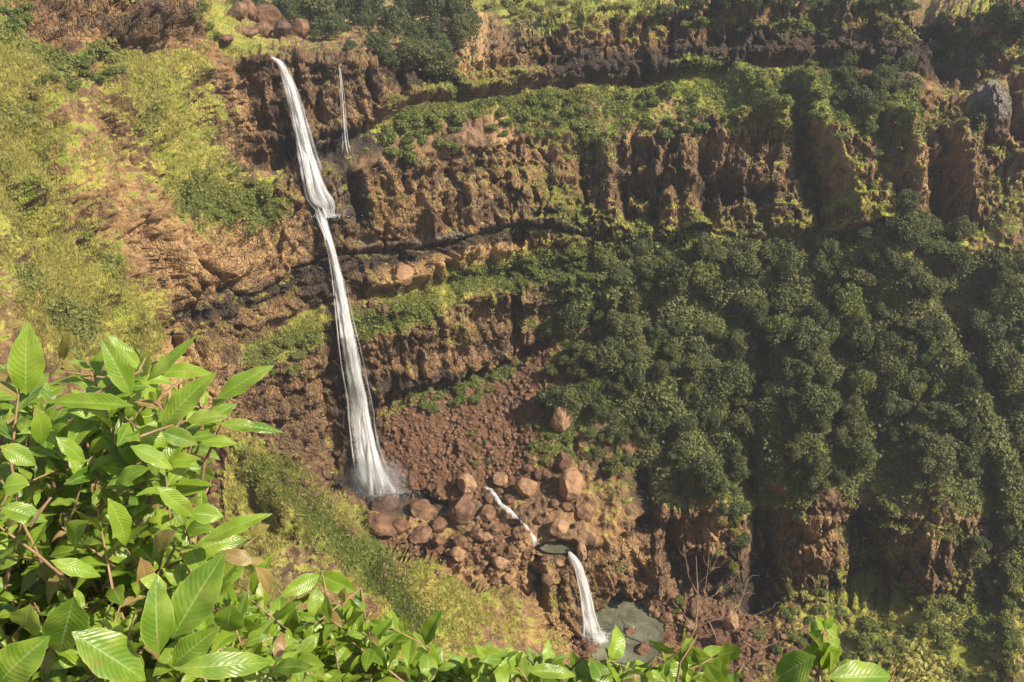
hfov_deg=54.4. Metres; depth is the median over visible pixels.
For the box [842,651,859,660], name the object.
bush
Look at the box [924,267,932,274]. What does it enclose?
tree
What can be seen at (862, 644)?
bush
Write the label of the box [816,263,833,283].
tree
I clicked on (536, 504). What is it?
rock
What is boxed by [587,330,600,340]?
tree
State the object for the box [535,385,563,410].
tree
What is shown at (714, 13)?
tree
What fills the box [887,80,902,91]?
tree
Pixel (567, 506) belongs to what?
rock
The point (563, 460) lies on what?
boulder
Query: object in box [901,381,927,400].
tree
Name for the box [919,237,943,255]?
tree
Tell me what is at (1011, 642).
bush
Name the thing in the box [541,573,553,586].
rock
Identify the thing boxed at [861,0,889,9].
tree
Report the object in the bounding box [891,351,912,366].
tree
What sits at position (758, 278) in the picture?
tree
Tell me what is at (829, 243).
tree
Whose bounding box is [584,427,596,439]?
tree
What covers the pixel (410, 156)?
bush
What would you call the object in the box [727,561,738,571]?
bush
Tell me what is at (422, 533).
boulder
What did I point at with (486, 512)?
boulder
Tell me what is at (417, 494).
boulder
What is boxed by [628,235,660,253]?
tree
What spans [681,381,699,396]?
tree
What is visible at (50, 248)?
grass
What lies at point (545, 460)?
bush
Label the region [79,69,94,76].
bush
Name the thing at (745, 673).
rock
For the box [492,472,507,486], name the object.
rock
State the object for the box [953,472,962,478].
bush
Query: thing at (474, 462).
bush
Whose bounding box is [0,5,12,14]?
bush
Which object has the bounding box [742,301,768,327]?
tree
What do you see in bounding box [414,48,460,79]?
tree
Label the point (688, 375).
tree
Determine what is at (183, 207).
bush
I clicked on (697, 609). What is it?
bare tree
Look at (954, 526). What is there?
bush
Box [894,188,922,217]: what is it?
tree
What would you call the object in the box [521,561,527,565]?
rock
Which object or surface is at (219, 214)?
bush
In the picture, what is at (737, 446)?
tree
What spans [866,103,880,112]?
tree
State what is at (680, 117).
bush
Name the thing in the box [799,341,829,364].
tree
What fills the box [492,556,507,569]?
rock
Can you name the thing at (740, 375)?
tree
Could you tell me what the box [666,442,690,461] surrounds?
tree
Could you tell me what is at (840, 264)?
tree
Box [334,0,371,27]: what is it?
tree
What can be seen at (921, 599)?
bush
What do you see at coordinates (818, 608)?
bush
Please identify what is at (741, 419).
tree
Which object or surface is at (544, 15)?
bush
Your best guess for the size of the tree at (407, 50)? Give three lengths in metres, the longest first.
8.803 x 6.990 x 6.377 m
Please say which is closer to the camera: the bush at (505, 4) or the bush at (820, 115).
the bush at (820, 115)
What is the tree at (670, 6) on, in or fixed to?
on the terrain at (188, 266)
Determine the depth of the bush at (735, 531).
186.54 m
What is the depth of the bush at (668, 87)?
206.78 m
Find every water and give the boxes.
[365,489,448,516]
[540,541,576,552]
[591,593,662,675]
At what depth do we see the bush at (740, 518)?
183.74 m
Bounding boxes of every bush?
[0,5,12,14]
[4,15,20,29]
[12,6,23,15]
[19,12,33,22]
[19,19,26,29]
[19,103,37,113]
[21,2,34,11]
[26,87,40,99]
[33,73,48,84]
[35,113,42,121]
[48,72,60,79]
[52,61,63,68]
[60,71,73,80]
[65,77,81,91]
[74,53,95,67]
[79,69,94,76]
[91,72,105,82]
[95,46,110,55]
[102,66,127,75]
[180,204,189,210]
[184,188,195,193]
[185,8,199,18]
[191,208,201,217]
[194,198,209,209]
[197,2,208,13]
[205,21,214,29]
[213,210,224,219]
[214,32,221,39]
[233,205,242,212]
[244,179,257,184]
[260,344,270,352]
[260,357,275,365]
[264,210,274,217]
[264,345,283,355]
[269,369,274,375]
[273,337,287,346]
[273,487,282,492]
[276,338,295,347]
[280,498,290,504]
[284,364,300,374]
[291,351,306,360]
[293,336,301,346]
[300,331,320,342]
[375,132,396,146]
[380,124,398,132]
[383,146,404,157]
[394,109,421,122]
[394,119,409,132]
[399,144,416,149]
[401,134,414,143]
[402,150,418,163]
[406,109,418,117]
[407,129,423,136]
[409,116,425,129]
[416,135,427,145]
[419,398,436,409]
[423,111,443,121]
[423,126,432,133]
[428,391,443,400]
[430,120,442,130]
[430,403,439,413]
[432,136,450,148]
[445,109,469,124]
[446,124,460,132]
[447,142,459,153]
[447,398,455,406]
[453,381,467,394]
[454,394,468,404]
[465,380,474,387]
[468,374,480,379]
[469,393,481,402]
[470,459,479,465]
[476,387,483,394]
[479,370,487,376]
[482,2,500,10]
[483,458,491,463]
[485,100,495,104]
[485,385,495,392]
[486,123,497,131]
[489,373,497,381]
[494,95,504,102]
[495,107,506,116]
[497,281,509,289]
[498,130,508,135]
[499,0,512,8]
[499,118,512,126]
[501,366,511,372]
[507,6,521,15]
[509,269,521,277]
[510,288,521,296]
[512,258,522,268]
[516,111,531,122]
[518,11,536,18]
[519,127,527,131]
[521,258,540,271]
[524,106,536,115]
[525,1,537,9]
[525,420,532,425]
[526,94,538,104]
[528,442,540,449]
[531,5,544,12]
[531,269,545,282]
[533,422,542,429]
[534,128,544,137]
[535,12,547,19]
[537,90,550,99]
[537,445,550,452]
[540,457,549,463]
[543,99,555,107]
[544,0,557,6]
[544,129,557,137]
[544,259,558,267]
[544,275,554,284]
[545,111,554,120]
[545,428,558,438]
[548,9,562,17]
[551,114,566,124]
[552,277,571,286]
[555,92,563,97]
[558,0,571,5]
[558,272,576,283]
[559,253,569,260]
[560,108,578,118]
[562,434,572,444]
[564,259,578,271]
[564,449,575,459]
[565,19,575,26]
[565,97,575,103]
[565,247,587,259]
[569,3,581,13]
[569,121,585,130]
[572,277,581,284]
[573,268,583,276]
[574,258,592,269]
[576,104,591,113]
[581,14,591,23]
[581,272,595,281]
[582,136,589,143]
[588,122,595,129]
[591,265,601,271]
[594,136,603,142]
[597,3,612,11]
[609,2,619,11]
[613,12,627,21]
[616,92,629,99]
[619,2,632,10]
[627,16,635,24]
[634,100,646,106]
[637,10,647,17]
[639,87,655,100]
[642,117,655,128]
[647,96,664,106]
[657,127,674,140]
[660,80,677,94]
[662,116,676,127]
[667,600,677,607]
[671,606,681,613]
[674,594,685,605]
[678,115,688,120]
[680,20,692,28]
[682,124,693,132]
[687,93,700,100]
[688,108,701,116]
[692,121,710,130]
[695,16,709,27]
[702,107,712,113]
[714,548,726,556]
[717,519,727,525]
[723,15,739,24]
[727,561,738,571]
[729,527,740,534]
[731,514,743,521]
[734,25,747,32]
[748,70,765,80]
[750,626,765,640]
[751,19,760,27]
[756,78,767,86]
[758,103,767,110]
[762,84,778,95]
[769,94,793,105]
[770,643,782,653]
[771,14,777,21]
[772,80,787,91]
[779,607,796,624]
[780,17,797,28]
[783,627,803,642]
[789,103,798,110]
[792,121,802,127]
[797,637,808,648]
[800,22,815,33]
[801,616,814,623]
[802,100,812,109]
[803,59,818,65]
[806,72,818,79]
[806,632,815,642]
[807,109,829,122]
[811,86,831,100]
[812,587,828,595]
[813,604,823,613]
[818,79,830,86]
[819,32,832,38]
[819,72,832,84]
[826,152,834,159]
[832,109,848,121]
[833,131,850,140]
[834,101,847,109]
[834,606,849,620]
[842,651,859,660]
[843,630,853,640]
[846,111,855,116]
[852,152,866,159]
[855,635,870,650]
[860,105,878,117]
[860,615,880,631]
[861,649,877,663]
[862,36,872,40]
[864,121,879,133]
[867,181,879,188]
[871,19,885,29]
[873,148,883,156]
[876,87,889,101]
[876,121,883,130]
[879,106,889,113]
[879,643,898,657]
[883,619,899,630]
[886,29,902,38]
[887,93,899,99]
[894,120,910,126]
[895,639,909,653]
[897,669,908,675]
[899,26,910,32]
[901,625,912,635]
[903,100,915,104]
[904,103,923,112]
[909,621,928,637]
[911,479,925,489]
[913,497,927,506]
[914,644,925,654]
[915,595,932,605]
[921,519,935,531]
[921,606,941,618]
[929,494,946,503]
[930,503,942,515]
[930,530,943,539]
[930,668,943,679]
[931,625,944,636]
[935,651,949,660]
[938,636,953,650]
[943,532,956,542]
[944,602,959,610]
[949,506,959,512]
[950,523,959,529]
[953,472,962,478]
[953,626,968,637]
[954,665,968,680]
[974,615,986,626]
[978,633,991,644]
[980,655,993,664]
[987,671,1000,679]
[994,608,1001,616]
[999,614,1015,629]
[1000,648,1013,656]
[1001,597,1016,607]
[1003,635,1022,649]
[1004,662,1020,674]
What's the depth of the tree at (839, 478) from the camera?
182.22 m
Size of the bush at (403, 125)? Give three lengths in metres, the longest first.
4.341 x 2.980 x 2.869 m
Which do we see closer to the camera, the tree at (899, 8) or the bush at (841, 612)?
the bush at (841, 612)
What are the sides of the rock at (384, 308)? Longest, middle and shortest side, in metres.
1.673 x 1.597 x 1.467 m
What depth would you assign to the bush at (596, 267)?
198.23 m
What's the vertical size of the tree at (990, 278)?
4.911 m
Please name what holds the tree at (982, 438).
on the terrain at (188, 266)
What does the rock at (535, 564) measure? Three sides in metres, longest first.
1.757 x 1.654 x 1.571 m
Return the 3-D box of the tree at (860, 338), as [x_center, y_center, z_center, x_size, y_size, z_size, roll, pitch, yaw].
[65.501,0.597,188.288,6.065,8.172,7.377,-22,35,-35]
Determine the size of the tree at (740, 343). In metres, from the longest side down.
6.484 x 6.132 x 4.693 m
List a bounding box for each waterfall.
[271,57,351,218]
[317,208,413,499]
[339,68,348,148]
[568,551,609,642]
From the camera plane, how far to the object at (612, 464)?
190.78 m
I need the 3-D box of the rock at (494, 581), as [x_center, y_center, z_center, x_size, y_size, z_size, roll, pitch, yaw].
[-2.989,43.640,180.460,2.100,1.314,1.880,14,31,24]
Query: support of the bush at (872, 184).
on the terrain at (188, 266)
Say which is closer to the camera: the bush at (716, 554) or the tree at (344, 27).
the bush at (716, 554)
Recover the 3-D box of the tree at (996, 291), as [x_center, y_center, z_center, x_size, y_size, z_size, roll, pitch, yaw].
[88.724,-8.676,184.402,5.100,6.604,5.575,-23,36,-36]
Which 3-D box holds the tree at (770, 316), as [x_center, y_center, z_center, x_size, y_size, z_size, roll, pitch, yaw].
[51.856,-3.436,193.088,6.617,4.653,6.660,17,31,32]
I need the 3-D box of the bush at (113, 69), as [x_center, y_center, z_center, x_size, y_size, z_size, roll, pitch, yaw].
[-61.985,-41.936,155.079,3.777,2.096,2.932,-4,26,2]
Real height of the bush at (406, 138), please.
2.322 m
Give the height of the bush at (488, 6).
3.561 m
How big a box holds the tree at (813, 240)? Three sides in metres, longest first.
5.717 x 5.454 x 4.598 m
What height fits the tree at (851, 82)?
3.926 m
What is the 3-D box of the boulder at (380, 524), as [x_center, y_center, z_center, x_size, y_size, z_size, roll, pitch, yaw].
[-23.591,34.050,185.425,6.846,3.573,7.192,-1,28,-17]
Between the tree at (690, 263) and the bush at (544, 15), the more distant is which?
the bush at (544, 15)
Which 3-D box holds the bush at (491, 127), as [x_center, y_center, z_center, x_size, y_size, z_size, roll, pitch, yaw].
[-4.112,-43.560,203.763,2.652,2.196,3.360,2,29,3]
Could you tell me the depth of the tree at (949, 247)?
187.35 m
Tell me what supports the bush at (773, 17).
on the terrain at (188, 266)
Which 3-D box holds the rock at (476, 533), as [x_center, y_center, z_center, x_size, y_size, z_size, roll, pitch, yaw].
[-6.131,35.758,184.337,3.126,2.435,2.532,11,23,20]
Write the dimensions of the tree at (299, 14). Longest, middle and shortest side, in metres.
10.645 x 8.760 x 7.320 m
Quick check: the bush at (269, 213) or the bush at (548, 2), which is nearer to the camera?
the bush at (269, 213)
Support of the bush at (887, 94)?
on the terrain at (188, 266)
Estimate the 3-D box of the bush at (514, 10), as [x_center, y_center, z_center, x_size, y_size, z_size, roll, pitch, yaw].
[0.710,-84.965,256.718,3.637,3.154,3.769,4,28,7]
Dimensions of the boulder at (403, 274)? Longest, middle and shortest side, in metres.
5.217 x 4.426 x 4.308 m
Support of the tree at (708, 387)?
on the terrain at (188, 266)
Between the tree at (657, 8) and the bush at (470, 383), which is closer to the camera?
the bush at (470, 383)
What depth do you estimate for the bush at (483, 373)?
202.72 m
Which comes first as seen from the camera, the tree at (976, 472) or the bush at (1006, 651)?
the bush at (1006, 651)
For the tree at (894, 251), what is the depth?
186.39 m
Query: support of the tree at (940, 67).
on the terrain at (188, 266)
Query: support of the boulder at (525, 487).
on the terrain at (188, 266)
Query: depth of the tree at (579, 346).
195.40 m
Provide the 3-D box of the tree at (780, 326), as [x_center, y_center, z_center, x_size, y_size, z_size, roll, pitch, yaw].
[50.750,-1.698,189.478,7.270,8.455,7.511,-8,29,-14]
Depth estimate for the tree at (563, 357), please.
196.21 m
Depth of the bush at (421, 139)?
196.76 m
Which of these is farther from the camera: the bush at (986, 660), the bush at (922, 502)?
the bush at (922, 502)
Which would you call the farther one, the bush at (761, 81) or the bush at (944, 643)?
the bush at (761, 81)
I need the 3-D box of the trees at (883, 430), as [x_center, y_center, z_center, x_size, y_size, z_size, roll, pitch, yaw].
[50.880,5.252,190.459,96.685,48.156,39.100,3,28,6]
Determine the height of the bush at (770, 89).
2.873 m
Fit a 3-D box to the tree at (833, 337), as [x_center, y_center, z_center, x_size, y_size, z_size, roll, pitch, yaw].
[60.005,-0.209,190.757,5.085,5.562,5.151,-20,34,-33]
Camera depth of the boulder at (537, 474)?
190.12 m
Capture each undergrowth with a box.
[0,0,1023,681]
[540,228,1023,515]
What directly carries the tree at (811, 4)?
on the terrain at (188, 266)
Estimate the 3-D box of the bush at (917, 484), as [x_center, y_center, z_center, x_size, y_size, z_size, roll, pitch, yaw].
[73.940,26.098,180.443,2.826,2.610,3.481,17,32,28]
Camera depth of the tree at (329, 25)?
223.72 m
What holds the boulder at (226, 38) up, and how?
on the terrain at (188, 266)
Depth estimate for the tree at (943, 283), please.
185.04 m
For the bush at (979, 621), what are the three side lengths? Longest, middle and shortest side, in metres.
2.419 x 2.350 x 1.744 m
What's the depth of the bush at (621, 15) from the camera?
208.11 m
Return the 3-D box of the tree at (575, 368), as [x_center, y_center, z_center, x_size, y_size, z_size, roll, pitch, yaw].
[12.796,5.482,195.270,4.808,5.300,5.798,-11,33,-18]
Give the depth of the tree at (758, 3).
203.63 m
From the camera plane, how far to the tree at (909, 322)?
184.72 m
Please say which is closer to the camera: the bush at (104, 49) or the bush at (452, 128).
the bush at (104, 49)
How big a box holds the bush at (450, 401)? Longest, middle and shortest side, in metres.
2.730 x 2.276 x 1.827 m
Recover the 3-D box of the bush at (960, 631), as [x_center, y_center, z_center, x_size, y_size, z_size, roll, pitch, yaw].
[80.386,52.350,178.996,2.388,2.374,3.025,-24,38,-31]
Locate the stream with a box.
[486,487,538,545]
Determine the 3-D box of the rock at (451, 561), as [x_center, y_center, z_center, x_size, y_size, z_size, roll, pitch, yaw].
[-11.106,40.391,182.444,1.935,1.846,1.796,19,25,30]
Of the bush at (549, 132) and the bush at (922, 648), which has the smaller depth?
the bush at (922, 648)
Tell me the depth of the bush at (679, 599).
190.33 m
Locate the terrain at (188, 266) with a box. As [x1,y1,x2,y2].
[0,0,1023,681]
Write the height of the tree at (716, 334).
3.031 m
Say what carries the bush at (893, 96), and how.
on the terrain at (188, 266)
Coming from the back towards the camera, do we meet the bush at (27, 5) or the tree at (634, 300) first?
the tree at (634, 300)
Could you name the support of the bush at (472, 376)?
on the terrain at (188, 266)
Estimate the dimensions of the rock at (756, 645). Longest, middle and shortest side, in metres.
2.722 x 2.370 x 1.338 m
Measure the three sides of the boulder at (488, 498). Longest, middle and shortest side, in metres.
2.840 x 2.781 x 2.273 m
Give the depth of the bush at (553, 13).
217.65 m
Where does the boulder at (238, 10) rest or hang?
on the terrain at (188, 266)
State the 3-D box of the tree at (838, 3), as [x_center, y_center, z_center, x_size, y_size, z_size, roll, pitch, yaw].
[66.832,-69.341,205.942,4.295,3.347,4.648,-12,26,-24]
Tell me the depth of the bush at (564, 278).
197.92 m
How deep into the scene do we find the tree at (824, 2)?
205.46 m
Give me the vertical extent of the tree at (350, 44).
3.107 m
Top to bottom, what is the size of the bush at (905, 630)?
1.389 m
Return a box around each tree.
[224,0,239,4]
[239,0,259,5]
[254,0,265,5]
[271,0,298,20]
[290,2,313,23]
[300,0,335,23]
[308,13,342,40]
[332,10,345,22]
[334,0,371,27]
[338,23,351,32]
[343,39,357,50]
[352,12,377,33]
[356,0,384,14]
[363,32,391,54]
[370,6,386,18]
[376,3,410,39]
[377,51,397,66]
[379,28,393,40]
[388,37,428,67]
[394,0,402,6]
[398,0,422,20]
[403,18,429,40]
[412,0,447,20]
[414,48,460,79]
[415,38,438,49]
[419,17,443,39]
[425,0,465,27]
[433,28,458,49]
[435,42,454,56]
[444,10,479,49]
[449,1,482,29]
[465,0,476,5]
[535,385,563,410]
[542,316,569,337]
[544,363,560,375]
[552,383,591,420]
[555,303,586,338]
[557,352,571,365]
[565,356,588,379]
[568,339,597,356]
[574,381,594,397]
[579,337,625,374]
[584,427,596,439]
[584,446,607,460]
[586,377,602,392]
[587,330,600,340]
[590,394,610,417]
[592,247,618,272]
[592,307,605,323]
[598,420,631,443]
[598,430,614,444]
[600,379,614,390]
[601,332,626,355]
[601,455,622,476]
[602,330,626,343]
[605,406,618,420]
[606,309,641,337]
[608,265,631,281]
[608,380,628,395]
[616,361,646,391]
[617,243,641,256]
[620,340,651,365]
[620,454,634,465]
[623,286,646,314]
[627,414,639,426]
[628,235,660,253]
[630,421,658,445]
[635,258,655,280]
[636,406,673,433]
[636,468,649,483]
[638,279,657,290]
[645,319,672,340]
[645,398,660,407]
[648,330,665,347]
[651,359,669,382]
[653,3,671,18]
[653,258,664,272]
[655,258,690,297]
[656,245,670,254]
[657,3,680,15]
[658,251,676,264]
[661,315,680,325]
[662,343,681,358]
[665,359,674,373]
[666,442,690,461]
[667,356,684,370]
[670,320,688,335]
[671,483,686,496]
[672,537,787,649]
[674,367,700,382]
[675,0,689,6]
[677,413,698,430]
[681,349,720,376]
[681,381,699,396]
[681,383,716,414]
[681,461,698,478]
[686,259,694,266]
[686,341,701,351]
[687,259,721,286]
[690,0,707,11]
[692,232,720,258]
[692,458,723,492]
[693,452,713,462]
[694,319,717,334]
[698,410,720,427]
[701,381,718,396]
[702,275,730,303]
[703,5,719,18]
[704,359,752,401]
[707,329,725,342]
[709,0,728,10]
[709,247,730,262]
[709,370,732,392]
[709,477,727,501]
[713,0,736,16]
[718,391,748,408]
[719,505,727,514]
[720,261,732,275]
[720,327,751,342]
[722,406,758,435]
[722,501,751,517]
[724,286,742,312]
[727,238,768,274]
[727,462,752,481]
[729,333,757,357]
[729,440,740,450]
[729,486,740,496]
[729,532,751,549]
[730,451,750,469]
[733,292,755,311]
[740,277,757,287]
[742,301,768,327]
[743,260,772,275]
[744,396,760,413]
[746,373,764,397]
[747,0,766,12]
[747,320,774,352]
[748,362,765,379]
[754,272,766,281]
[756,297,771,309]
[757,241,795,265]
[761,379,777,392]
[763,313,797,323]
[763,313,799,348]
[764,0,780,9]
[769,237,803,279]
[770,295,789,314]
[774,344,804,360]
[781,0,796,12]
[781,357,814,382]
[781,389,803,404]
[783,441,803,461]
[785,399,812,434]
[786,382,840,427]
[788,465,805,480]
[789,316,830,352]
[790,422,807,442]
[795,373,832,392]
[797,0,817,8]
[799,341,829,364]
[802,299,829,319]
[802,474,822,490]
[804,0,830,19]
[804,449,828,475]
[807,353,837,382]
[808,233,827,249]
[810,248,831,269]
[813,422,829,431]
[814,236,839,257]
[814,311,839,332]
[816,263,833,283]
[818,0,829,7]
[818,479,832,493]
[821,386,843,412]
[822,280,863,318]
[822,328,839,348]
[826,0,844,13]
[827,259,847,270]
[829,89,854,108]
[829,467,846,486]
[831,311,845,330]
[832,427,853,447]
[833,65,857,80]
[834,49,858,65]
[835,351,845,363]
[836,326,876,361]
[838,263,877,287]
[839,417,868,438]
[840,393,867,424]
[841,437,876,474]
[844,76,858,91]
[845,307,870,327]
[847,361,878,380]
[847,368,877,395]
[850,84,878,114]
[851,1,865,13]
[851,71,873,86]
[854,224,873,240]
[854,348,896,378]
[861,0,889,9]
[865,249,884,267]
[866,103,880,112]
[867,63,896,94]
[868,267,885,289]
[869,301,894,319]
[870,329,899,355]
[871,64,901,81]
[871,330,883,339]
[871,381,893,399]
[872,91,885,104]
[873,46,892,64]
[876,360,919,395]
[878,213,924,246]
[879,389,910,416]
[880,239,906,262]
[883,426,907,442]
[886,0,906,15]
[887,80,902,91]
[889,325,906,337]
[889,333,919,362]
[891,0,909,12]
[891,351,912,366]
[892,257,919,274]
[893,421,903,430]
[894,53,917,71]
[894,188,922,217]
[894,396,912,412]
[895,314,920,333]
[897,226,929,253]
[901,0,921,14]
[901,80,915,87]
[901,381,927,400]
[905,271,938,294]
[906,424,931,437]
[909,367,931,382]
[909,442,923,459]
[914,315,950,345]
[916,347,933,362]
[916,402,930,414]
[917,213,943,234]
[917,433,960,458]
[917,443,959,479]
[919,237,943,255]
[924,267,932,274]
[924,275,948,300]
[926,401,967,427]
[927,235,965,261]
[927,327,950,351]
[928,376,948,396]
[930,260,944,276]
[932,58,955,75]
[935,10,960,33]
[935,227,956,242]
[942,215,978,242]
[945,23,972,52]
[947,247,970,275]
[948,467,960,473]
[950,437,988,471]
[952,414,981,441]
[959,374,982,395]
[960,362,976,378]
[962,306,990,327]
[963,404,980,419]
[965,463,983,476]
[966,550,990,564]
[969,52,985,71]
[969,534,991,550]
[974,280,1009,307]
[975,269,1002,287]
[976,313,1015,344]
[977,41,999,58]
[979,431,987,443]
[980,563,1023,588]
[981,339,1023,383]
[986,0,1019,37]
[986,257,1016,283]
[995,372,1009,386]
[997,548,1023,572]
[998,511,1007,518]
[998,520,1023,549]
[1001,571,1021,593]
[1004,30,1023,43]
[1004,275,1018,287]
[1005,392,1016,403]
[1005,424,1023,449]
[1007,253,1023,270]
[1010,389,1023,410]
[1013,7,1023,33]
[1013,560,1023,567]
[1020,318,1023,326]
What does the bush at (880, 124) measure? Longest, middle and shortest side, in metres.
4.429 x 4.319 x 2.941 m
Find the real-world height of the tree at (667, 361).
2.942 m
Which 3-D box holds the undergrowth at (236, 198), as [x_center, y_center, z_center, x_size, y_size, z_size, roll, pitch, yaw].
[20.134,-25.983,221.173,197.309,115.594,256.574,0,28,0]
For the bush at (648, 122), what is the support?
on the terrain at (188, 266)
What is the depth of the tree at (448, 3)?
261.41 m
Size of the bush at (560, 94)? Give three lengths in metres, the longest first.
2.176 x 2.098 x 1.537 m
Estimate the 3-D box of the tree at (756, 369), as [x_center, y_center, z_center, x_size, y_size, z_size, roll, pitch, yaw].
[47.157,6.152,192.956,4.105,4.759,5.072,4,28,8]
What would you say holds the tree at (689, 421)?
on the terrain at (188, 266)
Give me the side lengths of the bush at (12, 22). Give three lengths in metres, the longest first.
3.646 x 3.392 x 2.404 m
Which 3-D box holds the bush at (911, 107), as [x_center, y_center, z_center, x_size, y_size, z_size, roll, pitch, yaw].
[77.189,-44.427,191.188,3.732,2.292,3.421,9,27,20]
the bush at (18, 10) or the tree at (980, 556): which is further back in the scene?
the tree at (980, 556)
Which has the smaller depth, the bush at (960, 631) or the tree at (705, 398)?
the bush at (960, 631)
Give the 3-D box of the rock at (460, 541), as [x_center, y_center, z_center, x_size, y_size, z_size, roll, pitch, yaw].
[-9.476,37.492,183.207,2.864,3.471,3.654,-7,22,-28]
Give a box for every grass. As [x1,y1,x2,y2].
[0,0,1023,681]
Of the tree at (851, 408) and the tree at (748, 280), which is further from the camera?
the tree at (748, 280)
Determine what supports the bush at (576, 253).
on the terrain at (188, 266)
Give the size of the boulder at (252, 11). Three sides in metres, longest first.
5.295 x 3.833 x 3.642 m
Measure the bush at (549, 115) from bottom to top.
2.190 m
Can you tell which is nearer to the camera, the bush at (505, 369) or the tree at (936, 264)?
the tree at (936, 264)
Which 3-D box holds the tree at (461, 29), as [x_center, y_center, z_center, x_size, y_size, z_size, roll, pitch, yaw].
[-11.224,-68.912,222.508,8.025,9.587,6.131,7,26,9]
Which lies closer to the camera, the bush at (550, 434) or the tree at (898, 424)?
the tree at (898, 424)
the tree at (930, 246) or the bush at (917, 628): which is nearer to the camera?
the bush at (917, 628)
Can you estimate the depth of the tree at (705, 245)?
191.12 m
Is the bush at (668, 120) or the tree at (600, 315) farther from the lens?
the bush at (668, 120)
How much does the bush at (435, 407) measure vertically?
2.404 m
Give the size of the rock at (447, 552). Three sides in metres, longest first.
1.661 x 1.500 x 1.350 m
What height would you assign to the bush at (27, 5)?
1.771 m
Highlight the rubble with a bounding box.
[236,314,873,681]
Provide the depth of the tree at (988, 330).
181.82 m
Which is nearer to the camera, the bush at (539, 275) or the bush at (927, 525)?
the bush at (927, 525)
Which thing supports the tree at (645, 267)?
on the terrain at (188, 266)
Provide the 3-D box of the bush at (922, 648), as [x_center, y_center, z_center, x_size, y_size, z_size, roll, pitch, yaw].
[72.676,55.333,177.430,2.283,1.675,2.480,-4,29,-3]
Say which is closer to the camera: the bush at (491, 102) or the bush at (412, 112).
the bush at (412, 112)
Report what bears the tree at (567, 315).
on the terrain at (188, 266)
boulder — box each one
[218,34,233,43]
[228,2,247,19]
[241,26,258,37]
[242,0,256,21]
[254,21,272,37]
[255,4,282,26]
[273,19,291,37]
[289,18,309,38]
[311,204,330,216]
[367,513,400,536]
[371,489,399,513]
[392,518,410,535]
[393,264,413,284]
[408,524,431,543]
[409,498,437,519]
[410,491,427,498]
[431,516,447,532]
[431,534,443,545]
[449,493,474,524]
[457,472,476,493]
[477,504,495,521]
[483,493,497,504]
[504,494,514,503]
[515,477,537,497]
[517,514,524,525]
[534,468,542,479]
[539,554,549,561]
[542,469,551,480]
[549,518,568,536]
[550,403,572,432]
[555,451,572,470]
[555,558,565,566]
[559,467,583,501]
[575,505,592,521]
[577,542,586,561]
[624,627,634,634]
[635,642,650,655]
[710,634,726,645]
[723,610,738,632]
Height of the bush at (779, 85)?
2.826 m
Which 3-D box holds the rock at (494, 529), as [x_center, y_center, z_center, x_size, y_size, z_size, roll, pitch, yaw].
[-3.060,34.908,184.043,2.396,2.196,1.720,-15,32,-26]
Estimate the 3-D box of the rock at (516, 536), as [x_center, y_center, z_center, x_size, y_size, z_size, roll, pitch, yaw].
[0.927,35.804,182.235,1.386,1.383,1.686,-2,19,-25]
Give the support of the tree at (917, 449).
on the terrain at (188, 266)
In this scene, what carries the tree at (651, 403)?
on the terrain at (188, 266)
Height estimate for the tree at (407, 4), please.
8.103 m
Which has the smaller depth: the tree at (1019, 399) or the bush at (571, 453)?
the tree at (1019, 399)
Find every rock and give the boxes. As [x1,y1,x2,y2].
[367,298,374,307]
[381,304,387,312]
[434,487,442,496]
[445,549,450,556]
[447,556,456,565]
[450,478,456,484]
[450,546,465,561]
[451,535,467,549]
[466,535,473,542]
[470,527,483,540]
[480,523,487,528]
[481,531,492,542]
[489,524,501,535]
[490,577,500,585]
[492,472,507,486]
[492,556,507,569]
[496,488,503,494]
[502,573,514,583]
[506,545,516,557]
[513,533,520,539]
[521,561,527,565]
[522,549,529,559]
[523,464,531,471]
[531,561,539,569]
[533,501,540,507]
[534,516,542,524]
[535,584,542,595]
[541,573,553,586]
[550,499,558,506]
[561,502,573,511]
[647,661,660,668]
[653,611,660,618]
[659,612,672,622]
[676,614,682,619]
[684,620,696,630]
[689,608,702,617]
[728,666,733,672]
[740,670,748,679]
[742,677,755,681]
[746,615,752,621]
[750,642,763,651]
[767,653,774,659]
[780,633,786,639]
[785,646,798,652]
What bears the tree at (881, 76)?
on the terrain at (188, 266)
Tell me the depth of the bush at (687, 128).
201.08 m
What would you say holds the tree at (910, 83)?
on the terrain at (188, 266)
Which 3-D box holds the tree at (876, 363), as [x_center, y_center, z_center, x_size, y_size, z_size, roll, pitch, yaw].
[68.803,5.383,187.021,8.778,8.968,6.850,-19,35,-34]
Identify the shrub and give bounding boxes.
[0,319,344,681]
[261,569,482,681]
[433,625,743,681]
[774,615,890,681]
[854,641,950,681]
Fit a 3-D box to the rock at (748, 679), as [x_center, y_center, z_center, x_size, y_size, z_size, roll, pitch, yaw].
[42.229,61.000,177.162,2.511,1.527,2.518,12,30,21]
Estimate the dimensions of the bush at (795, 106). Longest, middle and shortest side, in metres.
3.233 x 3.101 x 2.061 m
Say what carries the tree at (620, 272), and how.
on the terrain at (188, 266)
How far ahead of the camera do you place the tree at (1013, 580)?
176.04 m
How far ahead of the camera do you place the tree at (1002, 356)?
178.66 m
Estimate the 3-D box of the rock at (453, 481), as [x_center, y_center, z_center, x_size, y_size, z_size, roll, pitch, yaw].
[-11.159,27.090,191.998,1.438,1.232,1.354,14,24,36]
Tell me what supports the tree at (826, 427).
on the terrain at (188, 266)
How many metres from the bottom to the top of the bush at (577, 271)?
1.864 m
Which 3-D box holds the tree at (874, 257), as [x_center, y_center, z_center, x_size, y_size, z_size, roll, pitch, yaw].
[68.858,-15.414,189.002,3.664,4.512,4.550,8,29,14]
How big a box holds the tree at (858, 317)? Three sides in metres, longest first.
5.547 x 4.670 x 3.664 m
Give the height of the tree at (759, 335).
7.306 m

